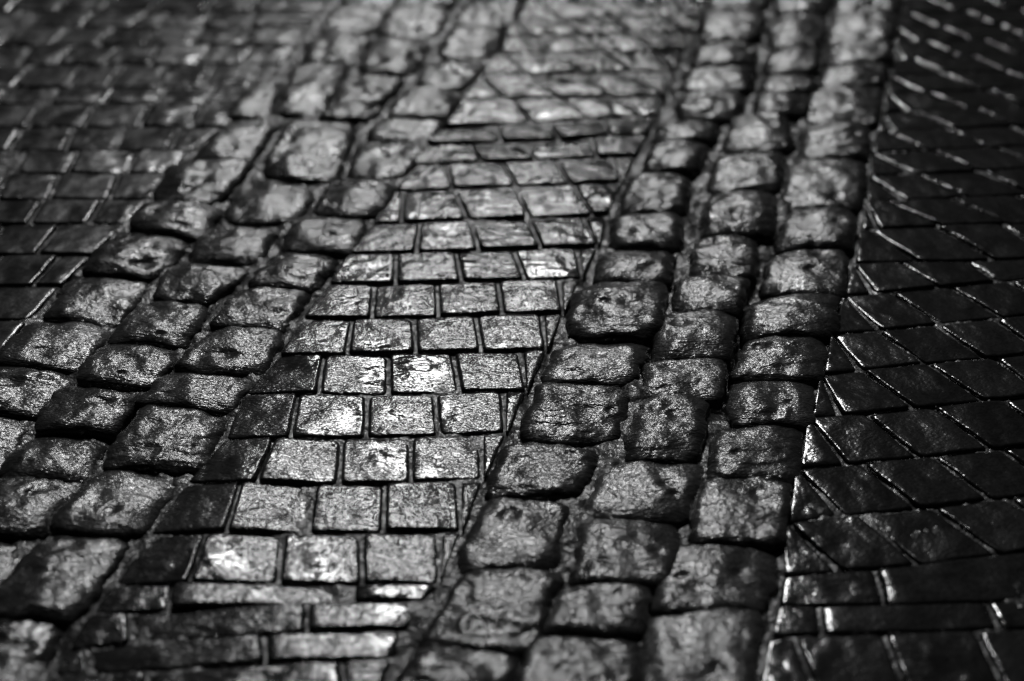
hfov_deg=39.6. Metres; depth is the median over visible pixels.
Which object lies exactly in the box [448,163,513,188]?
paver
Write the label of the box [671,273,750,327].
cobblestone
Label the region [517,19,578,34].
paver
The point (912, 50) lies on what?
paver
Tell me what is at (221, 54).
paving brick
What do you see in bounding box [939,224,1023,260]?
paver
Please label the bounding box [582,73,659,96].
paver
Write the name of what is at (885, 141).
paver
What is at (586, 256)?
paver
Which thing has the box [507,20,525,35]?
paver
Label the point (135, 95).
paving brick
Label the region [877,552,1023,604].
paver
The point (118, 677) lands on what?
paver
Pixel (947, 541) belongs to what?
paver
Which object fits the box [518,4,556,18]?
paver
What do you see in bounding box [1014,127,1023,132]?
paver
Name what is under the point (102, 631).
paver
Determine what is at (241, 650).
paver
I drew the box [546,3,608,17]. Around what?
paver
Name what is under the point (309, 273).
cobblestone
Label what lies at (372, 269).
paver
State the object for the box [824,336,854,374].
paver
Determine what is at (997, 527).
paver
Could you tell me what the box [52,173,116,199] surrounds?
paving brick
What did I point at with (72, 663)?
paver
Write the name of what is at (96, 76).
paving brick
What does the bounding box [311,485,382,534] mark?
paver
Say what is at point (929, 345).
paver
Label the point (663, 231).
cobblestone
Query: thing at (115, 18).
paving brick
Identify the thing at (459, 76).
cobblestone
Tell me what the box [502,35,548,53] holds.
paver
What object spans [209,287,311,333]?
cobblestone
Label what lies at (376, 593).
paver
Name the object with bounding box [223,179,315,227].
cobblestone
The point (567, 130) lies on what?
paver
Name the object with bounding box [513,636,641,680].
cobblestone
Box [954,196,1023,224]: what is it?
paver
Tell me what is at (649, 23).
paver
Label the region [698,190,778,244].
cobblestone
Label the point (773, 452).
cobblestone
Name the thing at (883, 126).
paver
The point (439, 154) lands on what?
paver
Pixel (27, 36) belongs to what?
paving brick
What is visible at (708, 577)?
cobblestone
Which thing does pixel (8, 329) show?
paving brick
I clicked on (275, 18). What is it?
paving brick
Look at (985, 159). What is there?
paver
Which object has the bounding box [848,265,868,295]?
paver
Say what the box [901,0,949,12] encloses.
paver
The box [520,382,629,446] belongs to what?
cobblestone
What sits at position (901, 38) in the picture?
paver
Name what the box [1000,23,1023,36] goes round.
paver
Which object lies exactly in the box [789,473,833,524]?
paver
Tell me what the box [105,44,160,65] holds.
paving brick
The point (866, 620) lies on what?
paver
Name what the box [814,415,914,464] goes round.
paver
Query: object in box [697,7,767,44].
cobblestone
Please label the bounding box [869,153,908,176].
paver
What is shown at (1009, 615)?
paver
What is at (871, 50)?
cobblestone
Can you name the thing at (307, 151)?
cobblestone
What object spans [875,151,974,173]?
paver
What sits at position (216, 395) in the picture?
cobblestone
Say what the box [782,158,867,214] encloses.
cobblestone
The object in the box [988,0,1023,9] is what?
paver
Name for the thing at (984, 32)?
paver
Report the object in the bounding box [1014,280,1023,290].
paver
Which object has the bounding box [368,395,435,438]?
paver
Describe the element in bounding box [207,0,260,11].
paving brick
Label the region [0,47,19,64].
paving brick
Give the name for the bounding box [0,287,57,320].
paving brick
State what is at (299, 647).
paver
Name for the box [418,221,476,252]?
paver
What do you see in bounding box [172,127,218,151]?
paving brick
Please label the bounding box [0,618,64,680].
cobblestone
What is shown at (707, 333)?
cobblestone
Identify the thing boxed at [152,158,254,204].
cobblestone
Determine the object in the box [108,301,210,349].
cobblestone
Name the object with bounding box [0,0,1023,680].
joint sand
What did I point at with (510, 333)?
paver
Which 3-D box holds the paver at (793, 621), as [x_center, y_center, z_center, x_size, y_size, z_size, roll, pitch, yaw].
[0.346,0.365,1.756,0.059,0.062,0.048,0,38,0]
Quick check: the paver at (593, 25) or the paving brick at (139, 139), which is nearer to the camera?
the paving brick at (139, 139)
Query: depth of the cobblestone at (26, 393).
2.08 m
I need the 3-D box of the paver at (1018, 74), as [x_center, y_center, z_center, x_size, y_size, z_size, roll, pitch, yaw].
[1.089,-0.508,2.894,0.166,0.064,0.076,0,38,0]
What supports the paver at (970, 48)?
on the joint sand
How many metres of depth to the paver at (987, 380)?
2.11 m
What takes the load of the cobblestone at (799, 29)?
on the joint sand
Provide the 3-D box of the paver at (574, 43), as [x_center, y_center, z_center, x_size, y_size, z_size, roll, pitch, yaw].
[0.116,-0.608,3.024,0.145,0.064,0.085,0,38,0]
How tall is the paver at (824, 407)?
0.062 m
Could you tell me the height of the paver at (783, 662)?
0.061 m
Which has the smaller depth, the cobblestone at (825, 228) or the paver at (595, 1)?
the cobblestone at (825, 228)
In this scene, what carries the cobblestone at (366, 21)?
on the joint sand
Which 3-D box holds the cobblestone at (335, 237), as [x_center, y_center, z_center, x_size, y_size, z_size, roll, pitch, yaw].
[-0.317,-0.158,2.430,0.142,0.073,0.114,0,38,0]
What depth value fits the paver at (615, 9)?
3.13 m
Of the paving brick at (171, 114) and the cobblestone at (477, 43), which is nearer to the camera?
the paving brick at (171, 114)
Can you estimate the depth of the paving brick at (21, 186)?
2.54 m
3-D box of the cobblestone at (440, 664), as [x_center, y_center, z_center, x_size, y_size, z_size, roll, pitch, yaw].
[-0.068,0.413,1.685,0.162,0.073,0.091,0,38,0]
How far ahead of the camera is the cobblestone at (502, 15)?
3.10 m
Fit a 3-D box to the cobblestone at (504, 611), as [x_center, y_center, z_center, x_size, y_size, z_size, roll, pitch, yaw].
[-0.023,0.352,1.766,0.180,0.072,0.142,0,38,0]
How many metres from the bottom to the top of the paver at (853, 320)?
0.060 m
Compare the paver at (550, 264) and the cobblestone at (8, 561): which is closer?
the cobblestone at (8, 561)
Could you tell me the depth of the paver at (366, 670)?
1.68 m
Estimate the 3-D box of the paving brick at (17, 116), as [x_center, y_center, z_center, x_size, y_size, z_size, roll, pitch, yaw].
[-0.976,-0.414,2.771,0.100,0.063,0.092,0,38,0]
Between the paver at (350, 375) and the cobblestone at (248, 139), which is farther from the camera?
the cobblestone at (248, 139)
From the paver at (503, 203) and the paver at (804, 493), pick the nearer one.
the paver at (804, 493)
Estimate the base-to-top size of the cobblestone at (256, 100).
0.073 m
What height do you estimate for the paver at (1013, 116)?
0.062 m
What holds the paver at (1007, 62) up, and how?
on the joint sand
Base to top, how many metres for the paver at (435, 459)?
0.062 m
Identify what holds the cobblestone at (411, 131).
on the joint sand
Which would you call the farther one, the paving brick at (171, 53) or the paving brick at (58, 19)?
the paving brick at (58, 19)
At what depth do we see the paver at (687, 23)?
3.08 m
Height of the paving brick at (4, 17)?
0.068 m
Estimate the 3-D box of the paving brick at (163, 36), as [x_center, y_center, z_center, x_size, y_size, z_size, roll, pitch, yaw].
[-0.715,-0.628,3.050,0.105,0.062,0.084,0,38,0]
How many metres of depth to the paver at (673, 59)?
2.95 m
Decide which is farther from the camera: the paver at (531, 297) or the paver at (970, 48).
the paver at (970, 48)
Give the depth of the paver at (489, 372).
2.12 m
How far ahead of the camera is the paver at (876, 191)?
2.53 m
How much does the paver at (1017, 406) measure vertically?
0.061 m
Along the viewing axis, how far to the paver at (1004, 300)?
2.27 m
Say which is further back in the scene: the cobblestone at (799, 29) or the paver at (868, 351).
the cobblestone at (799, 29)
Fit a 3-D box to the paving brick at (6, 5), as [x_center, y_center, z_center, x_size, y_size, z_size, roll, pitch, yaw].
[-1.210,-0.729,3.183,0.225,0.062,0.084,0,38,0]
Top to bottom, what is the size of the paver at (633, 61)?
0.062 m
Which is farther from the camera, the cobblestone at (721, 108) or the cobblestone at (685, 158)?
the cobblestone at (721, 108)
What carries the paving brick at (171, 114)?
on the joint sand
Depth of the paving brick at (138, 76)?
2.88 m
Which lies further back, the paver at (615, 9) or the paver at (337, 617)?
the paver at (615, 9)
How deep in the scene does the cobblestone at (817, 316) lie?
2.21 m
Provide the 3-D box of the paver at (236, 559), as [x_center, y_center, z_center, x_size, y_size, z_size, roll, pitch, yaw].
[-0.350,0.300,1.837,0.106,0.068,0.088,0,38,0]
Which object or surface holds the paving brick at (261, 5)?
on the joint sand
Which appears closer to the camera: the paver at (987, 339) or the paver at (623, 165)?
the paver at (987, 339)
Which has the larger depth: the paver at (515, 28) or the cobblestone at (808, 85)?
the paver at (515, 28)
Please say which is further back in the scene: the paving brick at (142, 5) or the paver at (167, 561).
the paving brick at (142, 5)
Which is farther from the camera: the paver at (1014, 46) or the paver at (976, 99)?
the paver at (1014, 46)
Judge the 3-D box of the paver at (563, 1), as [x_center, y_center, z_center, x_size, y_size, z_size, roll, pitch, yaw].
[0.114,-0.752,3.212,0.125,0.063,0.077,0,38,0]
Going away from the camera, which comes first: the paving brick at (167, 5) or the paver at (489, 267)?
the paver at (489, 267)
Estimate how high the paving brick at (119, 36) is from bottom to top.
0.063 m
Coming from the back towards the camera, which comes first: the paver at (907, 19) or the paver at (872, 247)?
the paver at (907, 19)
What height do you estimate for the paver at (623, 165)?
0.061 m
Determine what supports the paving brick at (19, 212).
on the joint sand
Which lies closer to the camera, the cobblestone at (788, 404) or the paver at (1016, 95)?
the cobblestone at (788, 404)
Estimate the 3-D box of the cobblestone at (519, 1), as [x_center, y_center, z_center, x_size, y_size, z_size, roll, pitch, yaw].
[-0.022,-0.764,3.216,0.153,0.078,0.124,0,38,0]
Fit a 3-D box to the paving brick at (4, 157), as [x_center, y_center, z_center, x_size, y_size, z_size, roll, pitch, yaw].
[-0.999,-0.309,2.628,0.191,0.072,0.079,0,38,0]
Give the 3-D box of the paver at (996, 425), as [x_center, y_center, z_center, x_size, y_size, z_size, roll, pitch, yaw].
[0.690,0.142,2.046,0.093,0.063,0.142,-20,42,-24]
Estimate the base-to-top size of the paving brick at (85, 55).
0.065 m
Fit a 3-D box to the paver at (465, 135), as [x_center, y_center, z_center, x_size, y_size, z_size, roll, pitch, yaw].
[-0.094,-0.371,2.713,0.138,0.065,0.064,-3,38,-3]
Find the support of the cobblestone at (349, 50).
on the joint sand
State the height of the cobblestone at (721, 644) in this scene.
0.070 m
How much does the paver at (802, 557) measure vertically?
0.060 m
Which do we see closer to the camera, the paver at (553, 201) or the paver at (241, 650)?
the paver at (241, 650)
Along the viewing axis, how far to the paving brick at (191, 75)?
2.88 m
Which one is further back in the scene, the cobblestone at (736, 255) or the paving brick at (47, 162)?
the paving brick at (47, 162)
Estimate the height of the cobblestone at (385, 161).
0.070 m
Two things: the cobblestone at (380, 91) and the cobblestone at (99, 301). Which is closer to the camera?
the cobblestone at (99, 301)
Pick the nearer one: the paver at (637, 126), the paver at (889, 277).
the paver at (889, 277)
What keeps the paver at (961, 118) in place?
on the joint sand
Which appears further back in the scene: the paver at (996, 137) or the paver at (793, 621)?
the paver at (996, 137)
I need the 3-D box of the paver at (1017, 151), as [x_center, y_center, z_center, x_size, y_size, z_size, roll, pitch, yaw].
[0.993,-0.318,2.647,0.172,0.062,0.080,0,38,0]
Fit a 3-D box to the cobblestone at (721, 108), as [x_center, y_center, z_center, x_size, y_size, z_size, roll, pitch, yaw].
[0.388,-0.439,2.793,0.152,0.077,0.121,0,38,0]
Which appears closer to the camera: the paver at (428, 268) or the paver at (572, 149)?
the paver at (428, 268)
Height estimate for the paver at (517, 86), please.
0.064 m
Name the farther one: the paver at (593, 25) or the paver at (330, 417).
the paver at (593, 25)
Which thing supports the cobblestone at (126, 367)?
on the joint sand
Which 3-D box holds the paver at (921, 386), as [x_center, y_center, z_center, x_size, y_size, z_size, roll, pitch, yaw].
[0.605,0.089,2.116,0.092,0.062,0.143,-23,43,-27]
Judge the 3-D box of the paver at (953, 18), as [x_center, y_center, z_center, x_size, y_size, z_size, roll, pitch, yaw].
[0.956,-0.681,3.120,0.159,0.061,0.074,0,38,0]
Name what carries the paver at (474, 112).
on the joint sand
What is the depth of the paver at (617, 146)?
2.65 m
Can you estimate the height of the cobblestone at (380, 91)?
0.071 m
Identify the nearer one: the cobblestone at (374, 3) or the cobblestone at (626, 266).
the cobblestone at (626, 266)
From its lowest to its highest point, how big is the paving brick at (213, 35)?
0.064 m
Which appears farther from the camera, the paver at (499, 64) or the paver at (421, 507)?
the paver at (499, 64)
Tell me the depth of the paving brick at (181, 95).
2.82 m
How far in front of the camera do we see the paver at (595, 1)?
3.17 m
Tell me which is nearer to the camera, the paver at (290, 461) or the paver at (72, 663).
the paver at (72, 663)
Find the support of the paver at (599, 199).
on the joint sand
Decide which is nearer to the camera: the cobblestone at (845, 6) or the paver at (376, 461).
the paver at (376, 461)
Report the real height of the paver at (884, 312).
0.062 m
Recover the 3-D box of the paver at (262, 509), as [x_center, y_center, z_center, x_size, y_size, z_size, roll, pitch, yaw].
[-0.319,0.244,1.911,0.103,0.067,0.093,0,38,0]
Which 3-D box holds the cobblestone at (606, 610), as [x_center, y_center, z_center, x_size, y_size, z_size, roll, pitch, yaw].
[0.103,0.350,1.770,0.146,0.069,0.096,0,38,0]
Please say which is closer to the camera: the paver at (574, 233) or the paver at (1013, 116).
the paver at (574, 233)
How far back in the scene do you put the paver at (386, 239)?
2.40 m
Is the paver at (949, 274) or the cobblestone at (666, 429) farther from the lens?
the paver at (949, 274)
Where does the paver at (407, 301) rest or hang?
on the joint sand
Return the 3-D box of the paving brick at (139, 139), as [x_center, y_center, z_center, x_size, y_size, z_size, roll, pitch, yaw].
[-0.688,-0.359,2.700,0.100,0.063,0.089,0,38,0]
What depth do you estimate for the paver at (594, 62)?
2.92 m
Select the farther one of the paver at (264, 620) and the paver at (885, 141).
the paver at (885, 141)
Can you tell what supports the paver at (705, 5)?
on the joint sand
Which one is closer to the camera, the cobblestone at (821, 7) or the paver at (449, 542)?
the paver at (449, 542)
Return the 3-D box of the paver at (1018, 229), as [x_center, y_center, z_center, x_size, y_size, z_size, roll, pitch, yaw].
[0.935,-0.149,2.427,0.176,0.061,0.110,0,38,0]
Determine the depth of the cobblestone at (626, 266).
2.32 m
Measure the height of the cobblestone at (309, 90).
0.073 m
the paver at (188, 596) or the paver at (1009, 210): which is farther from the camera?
the paver at (1009, 210)
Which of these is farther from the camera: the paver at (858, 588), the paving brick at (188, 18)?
the paving brick at (188, 18)
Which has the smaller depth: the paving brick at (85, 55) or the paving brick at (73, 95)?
the paving brick at (73, 95)
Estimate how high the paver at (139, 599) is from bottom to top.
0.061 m
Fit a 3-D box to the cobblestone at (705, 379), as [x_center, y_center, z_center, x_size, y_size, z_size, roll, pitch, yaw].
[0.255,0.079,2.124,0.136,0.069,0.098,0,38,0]
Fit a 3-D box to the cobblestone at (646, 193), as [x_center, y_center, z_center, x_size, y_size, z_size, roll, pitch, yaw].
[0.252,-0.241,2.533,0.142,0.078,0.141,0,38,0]
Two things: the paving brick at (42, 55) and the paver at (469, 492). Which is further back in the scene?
the paving brick at (42, 55)
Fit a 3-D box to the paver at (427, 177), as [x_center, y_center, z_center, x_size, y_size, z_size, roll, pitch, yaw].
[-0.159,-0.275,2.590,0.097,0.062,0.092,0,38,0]
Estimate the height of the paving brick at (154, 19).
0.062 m
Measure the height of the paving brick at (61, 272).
0.063 m
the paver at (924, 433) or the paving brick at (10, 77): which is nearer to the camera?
the paver at (924, 433)
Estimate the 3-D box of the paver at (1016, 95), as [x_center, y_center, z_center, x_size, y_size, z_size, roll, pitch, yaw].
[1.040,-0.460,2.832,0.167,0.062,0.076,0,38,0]
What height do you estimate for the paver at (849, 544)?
0.063 m
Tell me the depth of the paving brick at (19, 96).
2.82 m
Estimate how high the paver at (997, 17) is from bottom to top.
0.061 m
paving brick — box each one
[0,0,19,11]
[0,12,9,24]
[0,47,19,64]
[0,66,25,88]
[0,88,55,104]
[0,104,35,127]
[0,127,19,150]
[0,152,15,163]
[0,173,55,200]
[0,175,5,186]
[0,200,40,225]
[0,224,57,255]
[0,255,56,287]
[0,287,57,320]
[0,321,25,347]
[2,27,63,46]
[12,0,66,11]
[13,128,72,151]
[16,65,83,88]
[19,150,75,174]
[22,44,71,65]
[30,10,94,27]
[31,104,93,127]
[32,199,99,224]
[36,256,89,286]
[40,224,114,255]
[52,87,114,103]
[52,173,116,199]
[55,28,109,44]
[59,45,117,65]
[60,0,112,11]
[67,128,120,150]
[71,64,121,87]
[71,149,135,173]
[83,10,149,27]
[86,103,148,127]
[92,199,145,223]
[101,28,156,45]
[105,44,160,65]
[106,0,161,11]
[107,88,161,103]
[110,65,164,88]
[112,173,163,199]
[117,127,177,151]
[130,149,185,173]
[134,11,165,27]
[142,102,198,126]
[149,27,198,45]
[152,43,210,64]
[155,0,211,11]
[159,89,209,101]
[161,63,210,87]
[164,10,209,27]
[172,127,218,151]
[193,102,234,126]
[197,26,252,44]
[201,44,256,64]
[203,11,256,27]
[206,64,259,87]
[206,87,248,101]
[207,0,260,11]
[246,26,307,44]
[246,43,296,64]
[252,9,318,26]
[254,65,279,82]
[255,0,327,10]
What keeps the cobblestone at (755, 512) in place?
on the joint sand
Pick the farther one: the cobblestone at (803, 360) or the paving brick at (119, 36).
the paving brick at (119, 36)
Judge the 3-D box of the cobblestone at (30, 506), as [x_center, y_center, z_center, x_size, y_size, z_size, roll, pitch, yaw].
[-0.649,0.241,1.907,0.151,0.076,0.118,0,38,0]
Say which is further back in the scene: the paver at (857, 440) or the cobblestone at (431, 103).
the cobblestone at (431, 103)
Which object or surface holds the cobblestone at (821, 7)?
on the joint sand
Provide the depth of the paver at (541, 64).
2.92 m
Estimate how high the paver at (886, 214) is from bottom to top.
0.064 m
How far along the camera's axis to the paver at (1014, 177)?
2.57 m
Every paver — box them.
[48,673,145,680]
[55,651,86,675]
[71,613,128,650]
[91,635,264,673]
[95,586,170,613]
[119,535,202,586]
[134,604,306,640]
[150,662,343,680]
[152,484,237,534]
[170,582,331,610]
[189,438,271,484]
[191,534,279,584]
[228,394,296,440]
[228,482,306,534]
[248,355,321,395]
[259,438,339,485]
[266,632,398,663]
[280,534,360,585]
[281,320,349,356]
[293,395,365,439]
[305,285,372,319]
[308,603,410,631]
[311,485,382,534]
[321,356,387,395]
[330,254,394,285]
[341,439,409,484]
[345,660,389,680]
[349,319,414,355]
[350,224,418,254]
[354,585,435,602]
[363,534,437,584]
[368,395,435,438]
[374,192,400,224]
[374,285,436,318]
[385,482,459,532]
[390,354,456,394]
[396,165,450,191]
[397,252,459,285]
[403,191,463,223]
[412,437,479,481]
[416,317,478,353]
[417,144,479,164]
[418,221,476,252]
[427,128,499,144]
[437,392,503,435]
[438,282,499,316]
[440,533,459,583]
[445,98,529,128]
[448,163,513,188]
[455,353,524,392]
[458,187,524,219]
[458,252,522,281]
[461,482,480,532]
[465,76,499,97]
[471,144,533,162]
[474,221,538,250]
[478,315,544,352]
[483,54,522,73]
[483,435,503,479]
[484,74,554,98]
[498,124,556,141]
[499,280,561,314]
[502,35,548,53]
[504,161,568,186]
[506,54,575,73]
[506,392,523,434]
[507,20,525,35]
[515,98,584,122]
[516,249,580,279]
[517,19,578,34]
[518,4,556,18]
[519,186,590,218]
[523,351,544,392]
[527,0,538,3]
[531,140,594,160]
[532,218,595,248]
[535,74,605,97]
[541,0,590,3]
[541,35,601,52]
[544,315,561,351]
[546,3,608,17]
[552,120,607,139]
[559,159,619,185]
[561,280,578,314]
[564,17,629,33]
[565,53,627,72]
[566,97,638,119]
[576,183,621,215]
[579,249,595,280]
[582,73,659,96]
[584,33,653,51]
[585,217,604,247]
[590,0,642,3]
[593,135,647,157]
[596,2,661,16]
[605,117,655,135]
[608,51,672,71]
[614,157,633,181]
[615,15,682,31]
[622,97,662,115]
[637,32,685,50]
[640,73,672,97]
[643,0,695,2]
[648,1,702,15]
[660,51,682,70]
[668,15,701,32]
[687,32,694,49]
[701,2,708,12]
[762,638,808,680]
[773,606,819,637]
[779,571,881,607]
[784,525,833,577]
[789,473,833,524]
[793,517,911,571]
[798,635,899,680]
[802,424,841,467]
[802,465,912,515]
[813,380,835,416]
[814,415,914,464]
[821,603,994,634]
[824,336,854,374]
[824,372,908,415]
[835,332,919,370]
[839,297,874,334]
[847,294,935,330]
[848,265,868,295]
[855,229,912,263]
[855,262,934,292]
[862,201,873,229]
[865,200,936,228]
[865,364,978,408]
[866,458,984,508]
[867,177,898,200]
[867,510,993,564]
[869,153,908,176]
[870,174,962,199]
[870,409,985,457]
[872,131,922,153]
[874,228,987,261]
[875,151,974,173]
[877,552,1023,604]
[878,113,888,131]
[881,327,979,364]
[883,93,902,113]
[883,112,948,130]
[887,129,984,150]
[887,631,997,680]
[888,76,915,94]
[889,92,962,111]
[890,199,1002,225]
[891,59,940,76]
[894,74,976,92]
[895,41,954,59]
[895,288,998,323]
[896,32,911,42]
[898,12,932,27]
[899,25,967,41]
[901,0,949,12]
[901,261,993,287]
[912,11,988,26]
[914,56,1000,73]
[917,108,1010,128]
[920,172,1023,196]
[929,0,1004,11]
[929,40,1011,56]
[931,359,1023,400]
[932,91,1022,108]
[935,147,1023,171]
[936,400,1023,449]
[937,451,1023,499]
[938,501,1023,554]
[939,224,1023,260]
[942,320,1023,359]
[945,24,1023,40]
[947,71,1023,90]
[951,127,1023,147]
[953,282,1023,318]
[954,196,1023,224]
[967,9,1023,25]
[969,259,1023,281]
[972,54,1023,71]
[978,107,1023,126]
[980,630,1023,680]
[985,39,1023,53]
[985,169,1023,190]
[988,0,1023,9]
[990,601,1023,629]
[991,88,1023,105]
[998,146,1023,159]
[998,356,1023,380]
[999,316,1023,339]
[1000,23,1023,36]
[1005,70,1023,80]
[1005,224,1023,238]
[1005,448,1023,465]
[1008,399,1023,416]
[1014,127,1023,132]
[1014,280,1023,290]
[1014,497,1023,508]
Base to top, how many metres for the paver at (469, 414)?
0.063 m
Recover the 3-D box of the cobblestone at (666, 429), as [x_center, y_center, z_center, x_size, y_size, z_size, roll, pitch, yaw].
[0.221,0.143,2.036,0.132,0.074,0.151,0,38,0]
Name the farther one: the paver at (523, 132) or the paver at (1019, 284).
the paver at (523, 132)
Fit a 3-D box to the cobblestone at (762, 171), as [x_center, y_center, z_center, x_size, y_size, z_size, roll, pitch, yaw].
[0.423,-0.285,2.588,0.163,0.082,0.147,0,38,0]
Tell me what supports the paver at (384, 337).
on the joint sand
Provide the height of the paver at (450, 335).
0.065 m
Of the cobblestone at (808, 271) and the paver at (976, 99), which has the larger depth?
the paver at (976, 99)
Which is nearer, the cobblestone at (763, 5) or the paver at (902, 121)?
the paver at (902, 121)
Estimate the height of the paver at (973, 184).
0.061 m
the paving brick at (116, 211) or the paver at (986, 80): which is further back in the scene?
the paver at (986, 80)
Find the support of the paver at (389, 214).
on the joint sand
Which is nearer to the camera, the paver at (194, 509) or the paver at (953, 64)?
the paver at (194, 509)
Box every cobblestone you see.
[0,321,112,373]
[0,366,74,419]
[0,417,27,465]
[0,436,107,483]
[0,476,80,540]
[0,534,129,625]
[0,540,19,582]
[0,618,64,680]
[34,386,139,441]
[42,277,148,328]
[50,470,173,541]
[76,344,178,390]
[82,233,191,282]
[102,404,227,475]
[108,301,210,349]
[129,200,223,240]
[134,373,251,416]
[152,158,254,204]
[152,262,249,306]
[174,326,284,377]
[188,226,279,266]
[193,119,283,162]
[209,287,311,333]
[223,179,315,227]
[226,81,284,120]
[247,252,340,293]
[263,119,358,184]
[273,60,348,118]
[281,217,367,258]
[301,31,373,68]
[313,178,396,219]
[318,102,384,123]
[320,5,387,35]
[335,74,404,106]
[339,0,394,8]
[346,141,425,179]
[358,36,431,75]
[366,118,444,144]
[376,5,449,39]
[387,87,463,121]
[394,0,459,9]
[395,647,522,680]
[415,60,486,91]
[418,567,564,658]
[438,26,506,60]
[453,1,525,30]
[456,497,569,574]
[468,0,527,3]
[484,442,598,500]
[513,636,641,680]
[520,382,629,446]
[540,343,650,386]
[544,583,652,639]
[565,281,668,346]
[568,519,681,591]
[584,461,704,526]
[592,251,676,290]
[608,212,684,253]
[619,172,691,217]
[623,393,709,464]
[640,607,763,680]
[641,358,727,409]
[642,139,708,180]
[650,120,721,148]
[650,309,738,369]
[650,544,778,616]
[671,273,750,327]
[673,91,746,125]
[678,65,757,97]
[687,476,792,552]
[688,235,760,286]
[689,41,758,68]
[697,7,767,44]
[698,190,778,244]
[705,425,803,485]
[706,152,786,194]
[708,0,773,11]
[720,112,796,156]
[724,381,815,431]
[727,336,828,389]
[739,293,841,348]
[752,91,810,120]
[755,75,819,95]
[758,249,849,300]
[760,47,823,78]
[766,11,828,52]
[772,0,833,17]
[772,207,858,255]
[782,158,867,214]
[797,121,871,164]
[804,85,883,129]
[818,63,889,92]
[822,38,894,68]
[828,10,899,45]
[830,0,902,16]
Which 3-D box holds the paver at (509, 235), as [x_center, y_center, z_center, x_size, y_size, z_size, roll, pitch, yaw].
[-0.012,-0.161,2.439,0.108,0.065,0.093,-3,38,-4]
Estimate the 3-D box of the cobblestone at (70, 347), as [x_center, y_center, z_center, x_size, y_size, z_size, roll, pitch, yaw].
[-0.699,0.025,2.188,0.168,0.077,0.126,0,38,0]
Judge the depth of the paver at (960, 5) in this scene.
3.15 m
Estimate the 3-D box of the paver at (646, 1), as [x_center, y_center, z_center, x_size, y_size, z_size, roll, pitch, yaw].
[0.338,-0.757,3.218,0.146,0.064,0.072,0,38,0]
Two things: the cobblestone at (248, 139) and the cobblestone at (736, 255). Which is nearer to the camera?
the cobblestone at (736, 255)
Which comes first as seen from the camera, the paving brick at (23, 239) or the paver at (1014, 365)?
the paver at (1014, 365)
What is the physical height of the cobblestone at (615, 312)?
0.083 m
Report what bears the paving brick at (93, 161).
on the joint sand
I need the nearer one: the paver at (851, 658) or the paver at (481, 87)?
the paver at (851, 658)
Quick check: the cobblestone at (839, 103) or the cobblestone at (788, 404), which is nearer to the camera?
the cobblestone at (788, 404)
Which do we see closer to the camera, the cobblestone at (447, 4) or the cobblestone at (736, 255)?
the cobblestone at (736, 255)
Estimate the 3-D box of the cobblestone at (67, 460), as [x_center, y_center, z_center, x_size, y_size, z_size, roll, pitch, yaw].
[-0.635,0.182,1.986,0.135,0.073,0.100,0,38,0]
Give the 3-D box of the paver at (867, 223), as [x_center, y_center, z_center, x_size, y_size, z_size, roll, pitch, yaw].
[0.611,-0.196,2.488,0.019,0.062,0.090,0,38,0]
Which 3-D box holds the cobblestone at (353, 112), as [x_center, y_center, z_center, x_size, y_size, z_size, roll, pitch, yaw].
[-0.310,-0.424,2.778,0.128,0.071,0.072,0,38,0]
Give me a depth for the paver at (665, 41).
3.01 m
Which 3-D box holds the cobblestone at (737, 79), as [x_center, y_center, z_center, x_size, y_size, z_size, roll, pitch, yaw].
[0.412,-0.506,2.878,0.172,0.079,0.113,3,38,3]
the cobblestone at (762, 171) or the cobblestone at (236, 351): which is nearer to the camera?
the cobblestone at (236, 351)
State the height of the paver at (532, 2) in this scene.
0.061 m
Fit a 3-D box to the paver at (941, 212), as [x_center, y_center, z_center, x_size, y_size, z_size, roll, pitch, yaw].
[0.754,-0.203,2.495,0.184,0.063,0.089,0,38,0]
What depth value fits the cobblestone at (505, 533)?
1.84 m
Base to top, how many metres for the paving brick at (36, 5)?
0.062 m
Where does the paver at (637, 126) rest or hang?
on the joint sand
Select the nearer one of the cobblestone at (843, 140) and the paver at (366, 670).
the paver at (366, 670)
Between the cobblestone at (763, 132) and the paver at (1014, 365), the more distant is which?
the cobblestone at (763, 132)
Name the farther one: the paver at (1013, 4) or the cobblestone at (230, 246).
the paver at (1013, 4)
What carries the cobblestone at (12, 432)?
on the joint sand
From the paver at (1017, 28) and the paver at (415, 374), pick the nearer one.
the paver at (415, 374)
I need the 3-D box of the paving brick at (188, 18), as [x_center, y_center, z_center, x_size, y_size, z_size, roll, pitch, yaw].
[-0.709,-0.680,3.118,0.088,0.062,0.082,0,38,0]
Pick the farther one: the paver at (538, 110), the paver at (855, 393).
the paver at (538, 110)
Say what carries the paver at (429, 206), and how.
on the joint sand
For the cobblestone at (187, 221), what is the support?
on the joint sand
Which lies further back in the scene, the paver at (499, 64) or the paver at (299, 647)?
the paver at (499, 64)
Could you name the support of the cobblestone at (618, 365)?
on the joint sand
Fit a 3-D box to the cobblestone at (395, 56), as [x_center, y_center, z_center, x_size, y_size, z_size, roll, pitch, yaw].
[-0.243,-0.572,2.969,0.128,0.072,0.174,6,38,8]
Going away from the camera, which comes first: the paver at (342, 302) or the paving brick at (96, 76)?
the paver at (342, 302)
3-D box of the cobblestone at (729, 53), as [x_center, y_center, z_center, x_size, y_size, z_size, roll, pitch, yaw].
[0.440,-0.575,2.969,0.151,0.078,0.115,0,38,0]
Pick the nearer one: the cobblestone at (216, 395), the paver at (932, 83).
the cobblestone at (216, 395)
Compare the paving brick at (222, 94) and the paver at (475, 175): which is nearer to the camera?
the paver at (475, 175)
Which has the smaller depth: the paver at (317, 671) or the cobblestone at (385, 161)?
the paver at (317, 671)
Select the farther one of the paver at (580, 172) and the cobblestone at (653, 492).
the paver at (580, 172)
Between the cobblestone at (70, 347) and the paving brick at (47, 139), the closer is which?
the cobblestone at (70, 347)

